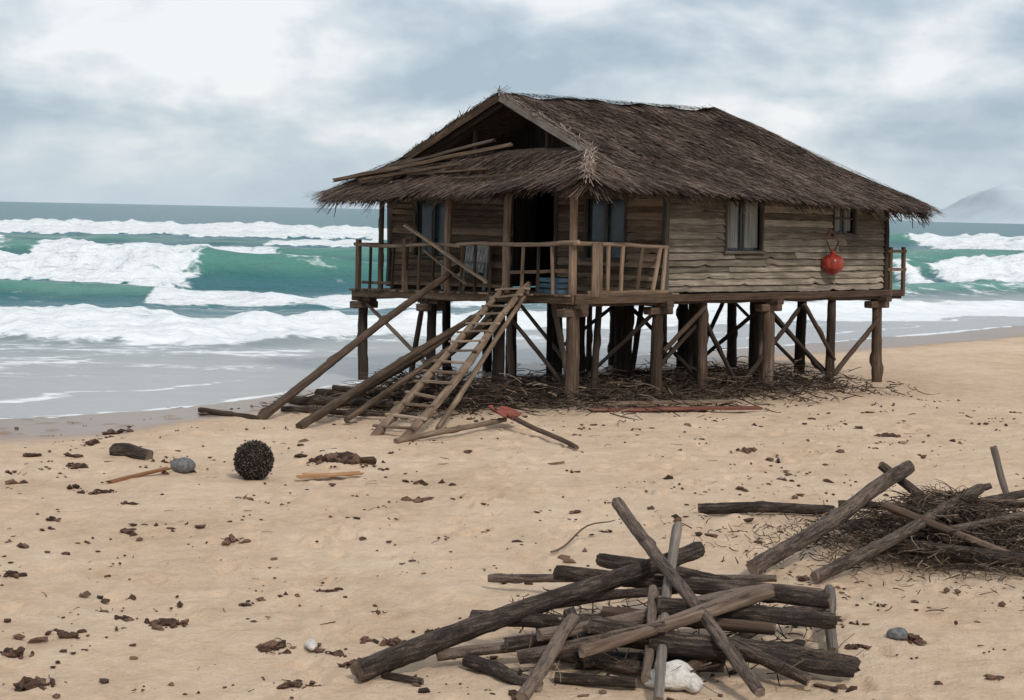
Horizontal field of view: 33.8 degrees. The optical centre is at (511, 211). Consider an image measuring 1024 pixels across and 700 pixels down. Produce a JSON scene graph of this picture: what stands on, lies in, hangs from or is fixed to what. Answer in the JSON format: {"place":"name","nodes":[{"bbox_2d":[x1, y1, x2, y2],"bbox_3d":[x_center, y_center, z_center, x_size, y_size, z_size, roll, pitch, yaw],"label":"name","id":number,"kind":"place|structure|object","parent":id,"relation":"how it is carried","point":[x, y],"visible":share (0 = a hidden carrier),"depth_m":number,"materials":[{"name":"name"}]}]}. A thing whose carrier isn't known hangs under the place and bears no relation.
{"place":"outdoors","nodes":[
{"label":"outdoors","id":0,"kind":"place"},
{"bbox_2d":[0,326,1023,699],"bbox_3d":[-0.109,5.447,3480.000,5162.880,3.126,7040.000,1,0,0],"label":"beach sand","id":1,"kind":"structure","parent":0,"point":[980,372],"depth_m":20.87,"materials":[{"name":"beige sand"}]},
{"bbox_2d":[109,443,153,460],"bbox_3d":[-5.992,3.801,26.565,0.813,0.264,0.222,1,0,32],"label":"driftwood log","id":2,"kind":"object","parent":1,"relation":"on","point":[129,450],"visible":1,"depth_m":26.49,"materials":[{"name":"brown wood"}]},
{"bbox_2d":[105,467,171,482],"bbox_3d":[-5.402,3.828,24.420,0.102,0.085,1.318,1,0,30],"label":"fallen plank","id":3,"kind":"object","parent":1,"relation":"on","point":[136,475],"visible":1,"depth_m":24.37,"materials":[{"name":"brown wood"}]},
{"bbox_2d":[170,457,195,473],"bbox_3d":[-4.928,3.813,25.198,0.380,0.247,0.357,1,0,0],"label":"beach stone","id":4,"kind":"object","parent":1,"relation":"on","point":[183,465],"visible":0.99,"depth_m":25.07,"materials":[{"name":"grey stone"}]},
{"bbox_2d":[198,407,259,419],"bbox_3d":[-5.385,3.887,32.193,0.131,0.165,2.187,1,0,-41],"label":"driftwood log","id":5,"kind":"object","parent":1,"relation":"on","point":[221,412],"visible":0.95,"depth_m":32.24,"materials":[{"name":"brown wood"}]},
{"bbox_2d":[233,439,274,479],"bbox_3d":[-3.761,3.633,24.550,0.608,0.622,0.619,1,0,0],"label":"sea urchin ball","id":6,"kind":"object","parent":1,"relation":"on","point":[253,459],"visible":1,"depth_m":24.37,"materials":[{"name":"black"}]},
{"bbox_2d":[305,639,317,650],"bbox_3d":[-1.822,3.935,15.281,0.119,0.094,0.229,1,0,0],"label":"seashell","id":7,"kind":"object","parent":1,"relation":"on","point":[311,644],"visible":1,"depth_m":15.23,"materials":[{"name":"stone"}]},
{"bbox_2d":[296,471,363,478],"bbox_3d":[-2.680,3.887,24.811,1.038,0.055,0.150,1,0,-24],"label":"fallen plank","id":8,"kind":"object","parent":1,"relation":"on","point":[337,474],"visible":1,"depth_m":24.75,"materials":[{"name":"brown wood"}]},
{"bbox_2d":[289,395,396,407],"bbox_3d":[-3.361,3.810,33.515,2.411,0.239,0.207,1,0,24],"label":"driftwood log","id":9,"kind":"object","parent":1,"relation":"on","point":[316,399],"visible":0.61,"depth_m":33.59,"materials":[{"name":"brown wood"}]},
{"bbox_2d":[281,406,418,416],"bbox_3d":[-3.138,3.859,32.324,2.864,0.148,0.178,1,0,19],"label":"driftwood log","id":10,"kind":"object","parent":1,"relation":"on","point":[334,412],"visible":0.61,"depth_m":32.31,"materials":[{"name":"brown wood"}]},
{"bbox_2d":[256,264,459,419],"bbox_3d":[-2.922,2.569,35.014,0.230,2.819,8.192,1,0,26],"label":"fallen pole","id":11,"kind":"object","parent":1,"relation":"on","point":[265,413],"visible":0.98,"depth_m":34.05,"materials":[{"name":"brown wood"}]},
{"bbox_2d":[316,315,470,421],"bbox_3d":[-2.252,3.143,34.730,0.224,1.662,7.080,1,0,23],"label":"fallen pole","id":12,"kind":"object","parent":1,"relation":"on","point":[403,367],"visible":0.48,"depth_m":34.50,"materials":[{"name":"brown wood"}]},
{"bbox_2d":[295,304,493,428],"bbox_3d":[-2.155,2.967,33.816,0.296,2.029,7.870,1,0,26],"label":"fallen pole","id":13,"kind":"object","parent":1,"relation":"on","point":[315,416],"visible":0.86,"depth_m":32.88,"materials":[{"name":"brown wood"}]},
{"bbox_2d":[344,317,492,422],"bbox_3d":[-1.653,3.094,34.446,0.147,1.741,6.920,1,0,24],"label":"fallen pole","id":14,"kind":"object","parent":1,"relation":"on","point":[382,394],"visible":0.69,"depth_m":33.12,"materials":[{"name":"brown wood"}]},
{"bbox_2d":[393,417,506,443],"bbox_3d":[-1.038,3.893,29.919,0.151,0.157,3.334,1,0,33],"label":"driftwood log","id":15,"kind":"object","parent":1,"relation":"on","point":[423,435],"visible":1,"depth_m":29.67,"materials":[{"name":"brown wood"}]},
{"bbox_2d":[370,281,531,436],"bbox_3d":[-1.005,2.784,33.204,0.950,2.594,7.808,1,0,18],"label":"wooden ladder","id":16,"kind":"object","parent":1,"relation":"on","point":[393,415],"visible":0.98,"depth_m":32.26,"materials":[{"name":"brown wood"}]},
{"bbox_2d":[435,289,530,429],"bbox_3d":[-0.506,2.828,33.480,0.186,2.347,6.220,1,0,15],"label":"fallen pole","id":17,"kind":"object","parent":1,"relation":"on","point":[458,397],"visible":0.99,"depth_m":32.77,"materials":[{"name":"brown wood"}]},
{"bbox_2d":[438,461,564,464],"bbox_3d":[-0.160,3.990,26.491,2.055,0.086,0.047,1,0,-15],"label":"debris","id":18,"kind":"object","parent":1,"relation":"on","point":[553,463],"visible":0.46,"depth_m":26.69,"materials":[{"name":"brown wood"}]},
{"bbox_2d":[0,385,1023,699],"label":"seaweed debris","id":19,"kind":"object","parent":1,"relation":"on","point":[28,683],"visible":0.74,"depth_m":18.63,"materials":[{"name":"brown plant"}]},
{"bbox_2d":[8,413,1023,691],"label":"scattered twigs","id":20,"kind":"object","parent":1,"relation":"on","point":[434,541],"visible":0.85,"depth_m":22.20,"materials":[{"name":"brown wood"}]},
{"bbox_2d":[488,405,578,449],"bbox_3d":[0.386,3.818,29.905,0.518,0.359,3.561,1,0,-22],"label":"rusty shovel","id":21,"kind":"object","parent":1,"relation":"on","point":[508,413],"visible":1,"depth_m":30.34,"materials":[{"name":"brown wood"}]},
{"bbox_2d":[550,520,614,552],"bbox_3d":[0.855,3.908,20.307,0.051,0.226,1.371,1,0,36],"label":"branch","id":22,"kind":"object","parent":1,"relation":"on","point":[569,541],"visible":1,"depth_m":20.16,"materials":[{"name":"brown wood"}]},
{"bbox_2d":[252,348,938,424],"bbox_3d":[2.275,3.603,36.236,14.620,1.233,10.880,1,0,-41],"label":"brushwood heap","id":23,"kind":"object","parent":1,"relation":"on","point":[478,395],"visible":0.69,"depth_m":36.11,"materials":[{"name":"brown plant"}]},
{"bbox_2d":[314,389,367,397],"bbox_3d":[-3.021,3.830,35.094,2.388,0.196,0.201,1,0,19],"label":"driftwood log","id":24,"kind":"object","parent":23,"relation":"on","point":[320,391],"visible":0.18,"depth_m":35.35,"materials":[{"name":"brown wood"}]},
{"bbox_2d":[332,385,448,401],"bbox_3d":[-2.469,3.704,34.117,2.623,0.223,0.157,1,0,23],"label":"driftwood log","id":25,"kind":"object","parent":23,"relation":"on","point":[347,388],"visible":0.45,"depth_m":34.17,"materials":[{"name":"brown wood"}]},
{"bbox_2d":[603,400,734,404],"bbox_3d":[3.283,3.955,34.844,2.883,0.074,0.230,1,0,-14],"label":"fallen plank","id":26,"kind":"object","parent":23,"relation":"on","point":[679,401],"visible":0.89,"depth_m":34.75,"materials":[{"name":"brown wood"}]},
{"bbox_2d":[350,497,864,699],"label":"driftwood pile","id":27,"kind":"object","parent":1,"relation":"on","point":[718,606],"visible":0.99,"depth_m":14.72,"materials":[{"name":"brown wood"}]},
{"bbox_2d":[357,300,883,398],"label":"stilts","id":28,"kind":"object","parent":1,"relation":"on","point":[574,360],"visible":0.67,"depth_m":39.32,"materials":[{"name":"brown wood"}]},
{"bbox_2d":[350,296,891,388],"bbox_3d":[2.674,2.978,41.032,10.916,2.055,7.964,1,0,-38],"label":"bracing","id":29,"kind":"object","parent":28,"relation":"attached to","point":[371,303],"visible":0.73,"depth_m":38.91,"materials":[{"name":"brown wood"}]},
{"bbox_2d":[349,287,902,306],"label":"floor deck","id":30,"kind":"structure","parent":28,"relation":"on","point":[565,298],"depth_m":37.90,"materials":[{"name":"brown wood"}]},
{"bbox_2d":[440,245,488,290],"bbox_3d":[-1.094,1.292,39.170,0.861,1.088,0.808,1,0,-38],"label":"armchair","id":31,"kind":"object","parent":30,"relation":"on","point":[482,256],"visible":0.48,"depth_m":39.21,"materials":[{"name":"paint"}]},
{"bbox_2d":[378,172,577,294],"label":"porch posts","id":32,"kind":"object","parent":30,"relation":"on","point":[572,268],"visible":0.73,"depth_m":36.78,"materials":[{"name":"brown wood"}]},
{"bbox_2d":[539,277,567,293],"bbox_3d":[0.909,1.615,36.499,0.446,0.340,0.675,1,0,-42],"label":"plastic crate","id":33,"kind":"object","parent":30,"relation":"on","point":[557,284],"visible":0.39,"depth_m":36.32,"materials":[{"name":"blue plastic"}]},
{"bbox_2d":[353,223,906,296],"bbox_3d":[2.922,1.284,41.224,11.359,1.795,7.769,1,0,-38],"label":"porch railing","id":34,"kind":"object","parent":30,"relation":"on","point":[597,270],"visible":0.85,"depth_m":37.14,"materials":[{"name":"brown wood"}]},
{"bbox_2d":[386,178,889,293],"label":"walls","id":35,"kind":"structure","parent":30,"relation":"on","point":[796,248],"depth_m":39.14,"materials":[{"name":"brown wood"}]},
{"bbox_2d":[510,187,558,287],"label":"door","id":36,"kind":"structure","parent":35,"relation":"attached to","point":[525,218],"depth_m":39.45,"materials":[{"name":"brown wood"}]},
{"bbox_2d":[305,85,946,227],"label":"thatched roof","id":37,"kind":"structure","parent":35,"relation":"on","point":[713,152],"depth_m":38.95,"materials":[{"name":"plant"}]},
{"bbox_2d":[333,93,641,181],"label":"gable timbers","id":38,"kind":"object","parent":37,"relation":"attached to","point":[537,133],"visible":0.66,"depth_m":39.45,"materials":[{"name":"brown wood"}]},
{"bbox_2d":[410,193,858,261],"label":"windows","id":39,"kind":"structure","parent":35,"relation":"attached to","point":[608,223],"depth_m":38.36,"materials":[{"name":"grey glass"}]},
{"bbox_2d":[821,228,843,273],"bbox_3d":[7.602,0.958,39.914,0.549,1.090,0.543,1,0,0],"label":"fishing buoy","id":40,"kind":"object","parent":35,"relation":"hanging from","point":[832,262],"visible":1,"depth_m":39.75,"materials":[{"name":"plastic"}]},
{"bbox_2d":[644,660,702,693],"bbox_3d":[1.357,3.935,14.206,0.512,0.270,0.345,1,0,0],"label":"bleached rock","id":41,"kind":"object","parent":1,"relation":"on","point":[682,677],"visible":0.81,"depth_m":14.10,"materials":[{"name":"stone"}]},
{"bbox_2d":[588,406,761,411],"bbox_3d":[3.295,4.007,34.133,3.720,0.071,0.289,1,0,-12],"label":"fallen plank","id":42,"kind":"object","parent":1,"relation":"on","point":[705,408],"visible":0.89,"depth_m":34.08,"materials":[{"name":"red wood"}]},
{"bbox_2d":[660,445,1023,611],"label":"driftwood pile","id":43,"kind":"object","parent":1,"relation":"on","point":[968,525],"visible":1,"depth_m":19.90,"materials":[{"name":"brown wood"}]},
{"bbox_2d":[886,627,907,639],"bbox_3d":[3.666,4.026,16.005,0.214,0.134,0.216,1,0,0],"label":"beach stone","id":44,"kind":"object","parent":1,"relation":"on","point":[898,633],"visible":0.98,"depth_m":15.94,"materials":[{"name":"grey stone"}]},
{"bbox_2d":[0,202,1023,418],"bbox_3d":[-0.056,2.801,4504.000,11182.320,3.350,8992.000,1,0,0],"label":"sea water","id":45,"kind":"structure","parent":0,"point":[107,308],"depth_m":70.33,"materials":[{"name":"liquid"}]},
{"bbox_2d":[0,0,1023,219],"label":"sky","id":46,"kind":"structure","parent":0,"point":[249,103],"materials":[{"name":"white"}]},
{"bbox_2d":[905,184,1023,223],"bbox_3d":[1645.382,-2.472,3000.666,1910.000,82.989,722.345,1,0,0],"label":"distant hills","id":47,"kind":"structure","parent":0,"point":[1003,204],"depth_m":2884.04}
]}

